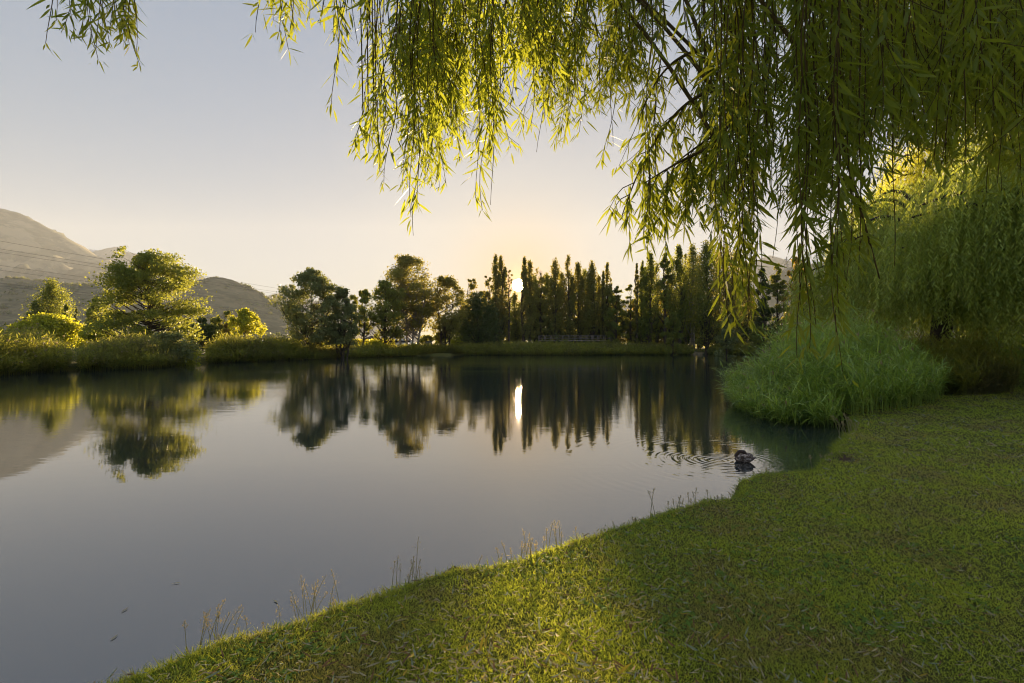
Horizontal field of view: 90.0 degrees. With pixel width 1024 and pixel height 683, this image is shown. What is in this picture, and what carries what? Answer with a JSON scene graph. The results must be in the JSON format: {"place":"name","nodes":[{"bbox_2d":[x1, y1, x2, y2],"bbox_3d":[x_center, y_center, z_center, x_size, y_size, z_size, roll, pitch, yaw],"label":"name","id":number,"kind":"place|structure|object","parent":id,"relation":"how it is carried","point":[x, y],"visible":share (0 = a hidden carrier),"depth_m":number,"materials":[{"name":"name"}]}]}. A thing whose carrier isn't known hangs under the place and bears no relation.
{"place":"outdoors","nodes":[
{"label":"outdoors","id":0,"kind":"place"},
{"bbox_2d":[63,304,69,346],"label":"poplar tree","id":1,"kind":"object","parent":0,"point":[66,308],"visible":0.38,"depth_m":69.94,"materials":[{"name":"green plant"}]},
{"bbox_2d":[0,208,154,286],"bbox_3d":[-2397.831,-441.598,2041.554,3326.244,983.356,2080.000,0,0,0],"label":"mountain","id":2,"kind":"structure","parent":0,"point":[17,228],"depth_m":2066.99,"materials":[{"name":"stone"}]},
{"bbox_2d":[0,278,202,342],"bbox_3d":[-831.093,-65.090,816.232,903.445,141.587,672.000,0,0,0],"label":"hill","id":3,"kind":"structure","parent":0,"point":[14,306],"depth_m":727.31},
{"bbox_2d":[0,276,339,335],"bbox_3d":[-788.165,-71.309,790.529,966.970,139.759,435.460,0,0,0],"label":"hillside trees","id":4,"kind":"object","parent":3,"relation":"on","point":[204,280],"visible":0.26,"depth_m":866.09,"materials":[{"name":"green plant"}]},
{"bbox_2d":[88,247,205,279],"bbox_3d":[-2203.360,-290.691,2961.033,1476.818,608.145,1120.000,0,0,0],"label":"mountain","id":5,"kind":"structure","parent":0,"point":[108,252],"depth_m":3029.79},
{"bbox_2d":[170,277,362,339],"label":"hill","id":6,"kind":"structure","parent":0,"point":[274,322],"depth_m":889.47,"materials":[{"name":"plant"}]},
{"bbox_2d":[267,293,434,342],"bbox_3d":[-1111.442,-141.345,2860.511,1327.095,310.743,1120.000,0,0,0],"label":"mountain","id":7,"kind":"structure","parent":0,"point":[374,328],"depth_m":2763.27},
{"bbox_2d":[0,354,848,682],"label":"water","id":8,"kind":"structure","parent":0,"point":[254,490],"depth_m":7.22,"materials":[{"name":"grey liquid"}]},
{"bbox_2d":[734,450,756,462],"bbox_3d":[3.639,1.797,7.986,0.322,0.212,0.167,0,0,22],"label":"duck","id":9,"kind":"object","parent":8,"relation":"on","point":[744,456],"visible":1,"depth_m":7.94},
{"bbox_2d":[0,0,992,341],"label":"sky","id":10,"kind":"structure","parent":0,"point":[225,155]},
{"bbox_2d":[1,343,1023,682],"bbox_3d":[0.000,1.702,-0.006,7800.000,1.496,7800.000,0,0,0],"label":"ground","id":11,"kind":"structure","parent":0,"point":[959,401],"depth_m":3.30,"materials":[{"name":"plant"}]},
{"bbox_2d":[6,320,28,334],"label":"leafy bush","id":12,"kind":"object","parent":11,"relation":"on","point":[16,323],"visible":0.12,"depth_m":51.55,"materials":[{"name":"green plant"}]},
{"bbox_2d":[21,300,44,320],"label":"poplar tree","id":13,"kind":"object","parent":11,"relation":"on","point":[34,304],"visible":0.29,"depth_m":69.75,"materials":[{"name":"green plant"}]},
{"bbox_2d":[0,319,81,375],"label":"reed bed","id":14,"kind":"object","parent":11,"relation":"on","point":[24,351],"visible":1,"depth_m":31.98,"materials":[{"name":"plant"}]},
{"bbox_2d":[10,312,83,348],"bbox_3d":[-47.856,-0.916,52.809,6.884,4.250,6.088,0,0,0],"label":"leafy bush","id":15,"kind":"object","parent":11,"relation":"on","point":[60,325],"visible":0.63,"depth_m":52.25,"materials":[{"name":"green plant"}]},
{"bbox_2d":[18,277,83,326],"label":"poplar tree","id":16,"kind":"object","parent":11,"relation":"on","point":[50,301],"visible":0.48,"depth_m":71.59,"materials":[{"name":"green plant"}]},
{"bbox_2d":[71,323,116,349],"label":"leafy bush","id":17,"kind":"object","parent":11,"relation":"on","point":[85,337],"visible":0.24,"depth_m":50.88,"materials":[{"name":"green plant"}]},
{"bbox_2d":[82,297,117,335],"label":"ash tree","id":18,"kind":"object","parent":11,"relation":"on","point":[90,314],"visible":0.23,"depth_m":65.28,"materials":[{"name":"green plant"}]},
{"bbox_2d":[72,329,198,370],"bbox_3d":[-28.681,0.528,40.710,5.673,3.131,15.274,0,0,0],"label":"reed bed","id":19,"kind":"object","parent":11,"relation":"on","point":[118,352],"visible":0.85,"depth_m":36.96,"materials":[{"name":"plant"}]},
{"bbox_2d":[79,246,216,342],"bbox_3d":[-33.706,-3.719,47.730,10.155,10.066,10.266,0,0,0],"label":"locust tree","id":20,"kind":"object","parent":11,"relation":"on","point":[124,280],"visible":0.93,"depth_m":46.54,"materials":[{"name":"green plant"}]},
{"bbox_2d":[136,330,199,361],"bbox_3d":[-28.611,0.418,42.426,4.966,2.746,4.782,0,0,-27],"label":"willow bush","id":21,"kind":"object","parent":11,"relation":"on","point":[178,339],"visible":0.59,"depth_m":41.98,"materials":[{"name":"green plant"}]},
{"bbox_2d":[177,348,205,364],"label":"willow bush","id":22,"kind":"object","parent":11,"relation":"on","point":[189,362],"visible":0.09,"depth_m":44.26,"materials":[{"name":"green plant"}]},
{"bbox_2d":[185,315,224,350],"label":"dark bush","id":23,"kind":"object","parent":11,"relation":"on","point":[209,330],"visible":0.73,"depth_m":65.11,"materials":[{"name":"green plant"}]},
{"bbox_2d":[182,600,242,653],"bbox_3d":[-1.597,1.562,2.753,0.364,0.378,0.245,0,0,0],"label":"grass tuft","id":24,"kind":"object","parent":11,"relation":"on","point":[205,618],"visible":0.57,"depth_m":2.74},
{"bbox_2d":[210,311,237,336],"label":"young maple","id":25,"kind":"object","parent":11,"relation":"on","point":[215,320],"visible":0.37,"depth_m":68.29,"materials":[{"name":"green plant"}]},
{"bbox_2d":[221,323,230,337],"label":"pale shrub","id":26,"kind":"object","parent":11,"relation":"on","point":[226,329],"visible":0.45,"depth_m":61.90,"materials":[{"name":"green plant"}]},
{"bbox_2d":[206,611,254,642],"bbox_3d":[-1.545,1.633,2.821,0.270,0.297,0.218,0,0,-19],"label":"grass tuft","id":27,"kind":"object","parent":11,"relation":"on","point":[217,635],"visible":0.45,"depth_m":2.83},
{"bbox_2d":[221,307,267,340],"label":"young maple","id":28,"kind":"object","parent":11,"relation":"on","point":[246,317],"visible":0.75,"depth_m":65.56,"materials":[{"name":"green plant"}]},
{"bbox_2d":[200,332,309,362],"bbox_3d":[-26.972,0.516,53.893,5.439,3.246,14.737,0,0,19],"label":"reed bed","id":29,"kind":"object","parent":11,"relation":"on","point":[236,348],"visible":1,"depth_m":51.72,"materials":[{"name":"plant"}]},
{"bbox_2d":[265,267,345,355],"bbox_3d":[-24.594,-3.593,61.604,9.174,10.715,8.183,0,0,0],"label":"poplar tree","id":30,"kind":"object","parent":11,"relation":"on","point":[320,287],"visible":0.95,"depth_m":60.32,"materials":[{"name":"green plant"}]},
{"bbox_2d":[290,574,335,616],"bbox_3d":[-1.181,1.598,3.060,0.303,0.474,0.317,0,0,0],"label":"grass tuft","id":31,"kind":"object","parent":11,"relation":"on","point":[314,594],"visible":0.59,"depth_m":3.04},
{"bbox_2d":[302,569,338,612],"bbox_3d":[-1.152,1.599,3.129,0.214,0.369,0.274,0,0,36],"label":"grass tuft","id":32,"kind":"object","parent":11,"relation":"on","point":[324,593],"visible":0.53,"depth_m":3.10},
{"bbox_2d":[322,287,362,358],"bbox_3d":[-20.588,-1.985,62.270,5.073,9.452,4.560,0,0,0],"label":"leafy tree","id":33,"kind":"object","parent":11,"relation":"on","point":[344,339],"visible":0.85,"depth_m":61.47,"materials":[{"name":"green plant"}]},
{"bbox_2d":[347,289,381,347],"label":"thin tree","id":34,"kind":"object","parent":11,"relation":"on","point":[364,293],"visible":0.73,"depth_m":70.89,"materials":[{"name":"green plant"}]},
{"bbox_2d":[358,340,391,350],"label":"shrub","id":35,"kind":"object","parent":11,"relation":"on","point":[380,343],"visible":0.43,"depth_m":71.59,"materials":[{"name":"green plant"}]},
{"bbox_2d":[303,341,462,359],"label":"reed bed","id":36,"kind":"object","parent":11,"relation":"on","point":[359,351],"visible":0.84,"depth_m":70.12,"materials":[{"name":"plant"}]},
{"bbox_2d":[362,280,407,343],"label":"limbed tree","id":37,"kind":"object","parent":11,"relation":"on","point":[385,291],"visible":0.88,"depth_m":73.51,"materials":[{"name":"green plant"}]},
{"bbox_2d":[371,253,445,344],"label":"tree","id":38,"kind":"object","parent":11,"relation":"on","point":[415,319],"visible":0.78,"depth_m":78.99,"materials":[{"name":"green plant"}]},
{"bbox_2d":[390,555,428,587],"bbox_3d":[-0.708,1.608,3.432,0.278,0.381,0.218,0,0,18],"label":"grass tuft","id":39,"kind":"object","parent":11,"relation":"on","point":[410,570],"visible":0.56,"depth_m":3.44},
{"bbox_2d":[399,537,423,581],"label":"grass tuft","id":40,"kind":"object","parent":11,"relation":"on","point":[412,565],"visible":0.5,"depth_m":3.55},
{"bbox_2d":[415,334,436,345],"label":"shrub","id":41,"kind":"object","parent":11,"relation":"on","point":[425,338],"visible":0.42,"depth_m":83.59,"materials":[{"name":"green plant"}]},
{"bbox_2d":[432,332,451,343],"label":"shrub","id":42,"kind":"object","parent":11,"relation":"on","point":[437,339],"visible":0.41,"depth_m":83.61,"materials":[{"name":"green plant"}]},
{"bbox_2d":[426,274,468,345],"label":"leafy tree","id":43,"kind":"object","parent":11,"relation":"on","point":[445,323],"visible":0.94,"depth_m":81.47,"materials":[{"name":"green plant"}]},
{"bbox_2d":[447,323,462,345],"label":"leafy bush","id":44,"kind":"object","parent":11,"relation":"on","point":[453,339],"visible":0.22,"depth_m":91.05,"materials":[{"name":"green plant"}]},
{"bbox_2d":[453,278,484,342],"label":"leafy tree","id":45,"kind":"object","parent":11,"relation":"on","point":[472,284],"visible":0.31,"depth_m":87.52,"materials":[{"name":"green plant"}]},
{"bbox_2d":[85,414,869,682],"bbox_3d":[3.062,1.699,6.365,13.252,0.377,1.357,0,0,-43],"label":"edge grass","id":46,"kind":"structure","parent":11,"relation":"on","point":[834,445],"depth_m":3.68,"materials":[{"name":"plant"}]},
{"bbox_2d":[455,291,506,344],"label":"leafy tree","id":47,"kind":"object","parent":11,"relation":"on","point":[483,329],"visible":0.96,"depth_m":85.26,"materials":[{"name":"green plant"}]},
{"bbox_2d":[483,276,497,340],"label":"leafy tree","id":48,"kind":"object","parent":11,"relation":"on","point":[487,294],"visible":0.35,"depth_m":89.56,"materials":[{"name":"green plant"}]},
{"bbox_2d":[489,253,505,342],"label":"poplar tree","id":49,"kind":"object","parent":11,"relation":"on","point":[496,278],"visible":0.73,"depth_m":89.68,"materials":[{"name":"green plant"}]},
{"bbox_2d":[496,255,512,339],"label":"poplar tree","id":50,"kind":"object","parent":11,"relation":"on","point":[502,270],"visible":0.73,"depth_m":90.39,"materials":[{"name":"green plant"}]},
{"bbox_2d":[503,270,513,340],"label":"thin tree","id":51,"kind":"object","parent":11,"relation":"on","point":[508,319],"visible":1,"depth_m":87.91,"materials":[{"name":"green plant"}]},
{"bbox_2d":[495,539,531,561],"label":"grass tuft","id":52,"kind":"object","parent":11,"relation":"on","point":[530,551],"visible":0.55,"depth_m":3.87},
{"bbox_2d":[507,290,521,342],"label":"poplar tree","id":53,"kind":"object","parent":11,"relation":"on","point":[515,336],"visible":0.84,"depth_m":96.62,"materials":[{"name":"green plant"}]},
{"bbox_2d":[26,0,1023,386],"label":"willow tree","id":54,"kind":"object","parent":11,"relation":"on","point":[848,68],"visible":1,"depth_m":2.31,"materials":[{"name":"green plant"}]},
{"bbox_2d":[519,256,531,341],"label":"poplar tree","id":55,"kind":"object","parent":11,"relation":"on","point":[524,328],"visible":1,"depth_m":89.74,"materials":[{"name":"green plant"}]},
{"bbox_2d":[522,259,537,341],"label":"poplar tree","id":56,"kind":"object","parent":11,"relation":"on","point":[531,304],"visible":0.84,"depth_m":90.22,"materials":[{"name":"green plant"}]},
{"bbox_2d":[522,529,545,559],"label":"grass tuft","id":57,"kind":"object","parent":11,"relation":"on","point":[544,539],"visible":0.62,"depth_m":3.93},
{"bbox_2d":[527,274,543,342],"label":"poplar tree","id":58,"kind":"object","parent":11,"relation":"on","point":[536,325],"visible":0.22,"depth_m":96.57,"materials":[{"name":"green plant"}]},
{"bbox_2d":[532,267,550,339],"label":"leafy tree","id":59,"kind":"object","parent":11,"relation":"on","point":[540,330],"visible":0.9,"depth_m":91.62,"materials":[{"name":"green plant"}]},
{"bbox_2d":[541,273,558,339],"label":"poplar tree","id":60,"kind":"object","parent":11,"relation":"on","point":[546,297],"visible":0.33,"depth_m":96.59,"materials":[{"name":"green plant"}]},
{"bbox_2d":[545,257,564,339],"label":"poplar tree","id":61,"kind":"object","parent":11,"relation":"on","point":[554,280],"visible":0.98,"depth_m":91.58,"materials":[{"name":"green plant"}]},
{"bbox_2d":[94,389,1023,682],"bbox_3d":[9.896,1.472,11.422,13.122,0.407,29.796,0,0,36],"label":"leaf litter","id":62,"kind":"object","parent":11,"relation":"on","point":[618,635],"visible":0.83,"depth_m":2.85,"materials":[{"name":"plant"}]},
{"bbox_2d":[550,268,567,339],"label":"poplar tree","id":63,"kind":"object","parent":11,"relation":"on","point":[561,280],"visible":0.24,"depth_m":96.64,"materials":[{"name":"green plant"}]},
{"bbox_2d":[546,520,577,546],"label":"grass tuft","id":64,"kind":"object","parent":11,"relation":"on","point":[559,535],"visible":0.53,"depth_m":4.09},
{"bbox_2d":[559,254,578,339],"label":"poplar tree","id":65,"kind":"object","parent":11,"relation":"on","point":[569,309],"visible":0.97,"depth_m":91.73,"materials":[{"name":"green plant"}]},
{"bbox_2d":[538,336,611,343],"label":"fence","id":66,"kind":"object","parent":11,"relation":"on","point":[591,338],"visible":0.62,"depth_m":90.32,"materials":[{"name":"brown wood"}]},
{"bbox_2d":[459,339,694,354],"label":"reed bed","id":67,"kind":"object","parent":11,"relation":"on","point":[563,347],"visible":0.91,"depth_m":80.95,"materials":[{"name":"plant"}]},
{"bbox_2d":[567,261,590,343],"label":"poplar tree","id":68,"kind":"object","parent":11,"relation":"on","point":[580,281],"visible":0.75,"depth_m":92.54,"materials":[{"name":"green plant"}]},
{"bbox_2d":[579,260,604,339],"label":"poplar tree","id":69,"kind":"object","parent":11,"relation":"on","point":[591,316],"visible":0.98,"depth_m":91.60,"materials":[{"name":"green plant"}]},
{"bbox_2d":[594,274,605,339],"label":"poplar tree","id":70,"kind":"object","parent":11,"relation":"on","point":[598,280],"visible":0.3,"depth_m":96.72,"materials":[{"name":"green plant"}]},
{"bbox_2d":[598,271,606,339],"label":"poplar tree","id":71,"kind":"object","parent":11,"relation":"on","point":[603,308],"visible":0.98,"depth_m":91.89,"materials":[{"name":"green plant"}]},
{"bbox_2d":[599,262,614,339],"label":"poplar tree","id":72,"kind":"object","parent":11,"relation":"on","point":[608,286],"visible":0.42,"depth_m":92.77,"materials":[{"name":"green plant"}]},
{"bbox_2d":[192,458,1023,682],"bbox_3d":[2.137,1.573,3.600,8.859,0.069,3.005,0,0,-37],"label":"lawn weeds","id":73,"kind":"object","parent":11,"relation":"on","point":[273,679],"visible":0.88,"depth_m":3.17,"materials":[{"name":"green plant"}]},
{"bbox_2d":[603,286,628,343],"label":"leafy tree","id":74,"kind":"object","parent":11,"relation":"on","point":[611,312],"visible":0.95,"depth_m":87.90,"materials":[{"name":"green plant"}]},
{"bbox_2d":[621,284,635,342],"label":"leafy tree","id":75,"kind":"object","parent":11,"relation":"on","point":[630,324],"visible":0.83,"depth_m":89.91,"materials":[{"name":"green plant"}]},
{"bbox_2d":[618,312,639,344],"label":"shrub","id":76,"kind":"object","parent":11,"relation":"on","point":[623,329],"visible":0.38,"depth_m":99.93,"materials":[{"name":"green plant"}]},
{"bbox_2d":[633,263,640,341],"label":"poplar tree","id":77,"kind":"object","parent":11,"relation":"on","point":[636,304],"visible":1,"depth_m":87.84,"materials":[{"name":"green plant"}]},
{"bbox_2d":[638,260,647,343],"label":"poplar tree","id":78,"kind":"object","parent":11,"relation":"on","point":[642,269],"visible":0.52,"depth_m":87.80,"materials":[{"name":"green plant"}]},
{"bbox_2d":[638,250,661,344],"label":"poplar tree","id":79,"kind":"object","parent":11,"relation":"on","point":[648,279],"visible":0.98,"depth_m":86.66,"materials":[{"name":"green plant"}]},
{"bbox_2d":[651,260,666,342],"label":"poplar tree","id":80,"kind":"object","parent":11,"relation":"on","point":[657,269],"visible":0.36,"depth_m":96.66,"materials":[{"name":"green plant"}]},
{"bbox_2d":[652,252,674,345],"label":"poplar tree","id":81,"kind":"object","parent":11,"relation":"on","point":[665,303],"visible":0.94,"depth_m":85.75,"materials":[{"name":"green plant"}]},
{"bbox_2d":[659,255,676,342],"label":"poplar tree","id":82,"kind":"object","parent":11,"relation":"on","point":[670,330],"visible":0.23,"depth_m":96.79,"materials":[{"name":"green plant"}]},
{"bbox_2d":[647,488,692,514],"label":"grass tuft","id":83,"kind":"object","parent":11,"relation":"on","point":[667,501],"visible":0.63,"depth_m":5.00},
{"bbox_2d":[665,244,693,346],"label":"poplar tree","id":84,"kind":"object","parent":11,"relation":"on","point":[680,293],"visible":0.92,"depth_m":85.64,"materials":[{"name":"green plant"}]},
{"bbox_2d":[673,253,689,344],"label":"poplar tree","id":85,"kind":"object","parent":11,"relation":"on","point":[685,265],"visible":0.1,"depth_m":96.81,"materials":[{"name":"green plant"}]},
{"bbox_2d":[676,320,705,347],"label":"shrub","id":86,"kind":"object","parent":11,"relation":"on","point":[688,339],"visible":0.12,"depth_m":97.43,"materials":[{"name":"green plant"}]},
{"bbox_2d":[683,244,702,348],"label":"poplar tree","id":87,"kind":"object","parent":11,"relation":"on","point":[692,253],"visible":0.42,"depth_m":90.66,"materials":[{"name":"green plant"}]},
{"bbox_2d":[694,252,710,348],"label":"poplar tree","id":88,"kind":"object","parent":11,"relation":"on","point":[699,300],"visible":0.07,"depth_m":96.69,"materials":[{"name":"green plant"}]},
{"bbox_2d":[685,239,728,353],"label":"poplar tree","id":89,"kind":"object","parent":11,"relation":"on","point":[702,318],"visible":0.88,"depth_m":84.53,"materials":[{"name":"green plant"}]},
{"bbox_2d":[703,250,724,343],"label":"poplar tree","id":90,"kind":"object","parent":11,"relation":"on","point":[717,294],"visible":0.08,"depth_m":96.66,"materials":[{"name":"green plant"}]},
{"bbox_2d":[713,317,738,355],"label":"shrub","id":91,"kind":"object","parent":11,"relation":"on","point":[725,342],"visible":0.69,"depth_m":73.60,"materials":[{"name":"green plant"}]},
{"bbox_2d":[710,247,750,353],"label":"poplar tree","id":92,"kind":"object","parent":11,"relation":"on","point":[731,317],"visible":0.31,"depth_m":84.74,"materials":[{"name":"green plant"}]},
{"bbox_2d":[722,249,753,343],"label":"poplar tree","id":93,"kind":"object","parent":11,"relation":"on","point":[738,298],"visible":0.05,"depth_m":96.46,"materials":[{"name":"green plant"}]},
{"bbox_2d":[736,327,751,344],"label":"shrub","id":94,"kind":"object","parent":11,"relation":"on","point":[744,339],"visible":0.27,"depth_m":96.45,"materials":[{"name":"green plant"}]},
{"bbox_2d":[706,340,782,354],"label":"reed bed","id":95,"kind":"object","parent":11,"relation":"on","point":[737,350],"visible":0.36,"depth_m":84.31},
{"bbox_2d":[737,262,755,342],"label":"poplar tree","id":96,"kind":"object","parent":11,"relation":"on","point":[745,324],"visible":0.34,"depth_m":96.52,"materials":[{"name":"green plant"}]},
{"bbox_2d":[748,326,770,355],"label":"shrub","id":97,"kind":"object","parent":11,"relation":"on","point":[758,342],"visible":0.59,"depth_m":73.79,"materials":[{"name":"green plant"}]},
{"bbox_2d":[748,267,776,349],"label":"leafy tree","id":98,"kind":"object","parent":11,"relation":"on","point":[764,315],"visible":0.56,"depth_m":75.74,"materials":[{"name":"green plant"}]},
{"bbox_2d":[765,263,789,351],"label":"leafy tree","id":99,"kind":"object","parent":11,"relation":"on","point":[780,286],"visible":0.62,"depth_m":77.65,"materials":[{"name":"green plant"}]},
{"bbox_2d":[781,256,807,345],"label":"leafy tree","id":100,"kind":"object","parent":11,"relation":"on","point":[789,272],"visible":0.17,"depth_m":82.01,"materials":[{"name":"green plant"}]},
{"bbox_2d":[712,298,957,427],"bbox_3d":[9.280,0.360,15.493,6.327,3.292,11.192,0,0,45],"label":"reed clump","id":101,"kind":"object","parent":11,"relation":"on","point":[816,390],"visible":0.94,"depth_m":12.89,"materials":[{"name":"green plant"}]},
{"bbox_2d":[830,413,859,435],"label":"grass tuft","id":102,"kind":"object","parent":11,"relation":"on","point":[848,425],"visible":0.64,"depth_m":9.27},
{"bbox_2d":[781,172,1023,351],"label":"weeping willow","id":103,"kind":"object","parent":11,"relation":"on","point":[946,326],"visible":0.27,"depth_m":18.23,"materials":[{"name":"green plant"}]},
{"bbox_2d":[826,137,1023,340],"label":"weeping willow","id":104,"kind":"object","parent":11,"relation":"on","point":[916,173],"visible":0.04,"depth_m":24.87,"materials":[{"name":"green plant"}]},
{"bbox_2d":[851,124,1023,340],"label":"weeping willow","id":105,"kind":"object","parent":11,"relation":"on","point":[995,229],"visible":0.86,"depth_m":14.77,"materials":[{"name":"green plant"}]},
{"bbox_2d":[883,323,1023,395],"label":"reed bed","id":106,"kind":"object","parent":11,"relation":"on","point":[978,369],"visible":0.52,"depth_m":15.65,"materials":[{"name":"plant"}]},
{"bbox_2d":[953,314,1023,387],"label":"reed bed","id":107,"kind":"object","parent":11,"relation":"on","point":[1017,348],"visible":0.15,"depth_m":18.16,"materials":[{"name":"green plant"}]},
{"bbox_2d":[618,255,799,343],"bbox_3d":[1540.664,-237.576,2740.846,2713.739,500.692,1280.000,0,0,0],"label":"mountain","id":108,"kind":"structure","parent":0,"point":[768,268],"depth_m":2762.20,"materials":[{"name":"grey"}]},
{"bbox_2d":[720,263,1015,343],"bbox_3d":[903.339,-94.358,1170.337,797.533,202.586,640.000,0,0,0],"label":"hill","id":109,"kind":"structure","parent":0,"point":[772,302],"depth_m":1168.77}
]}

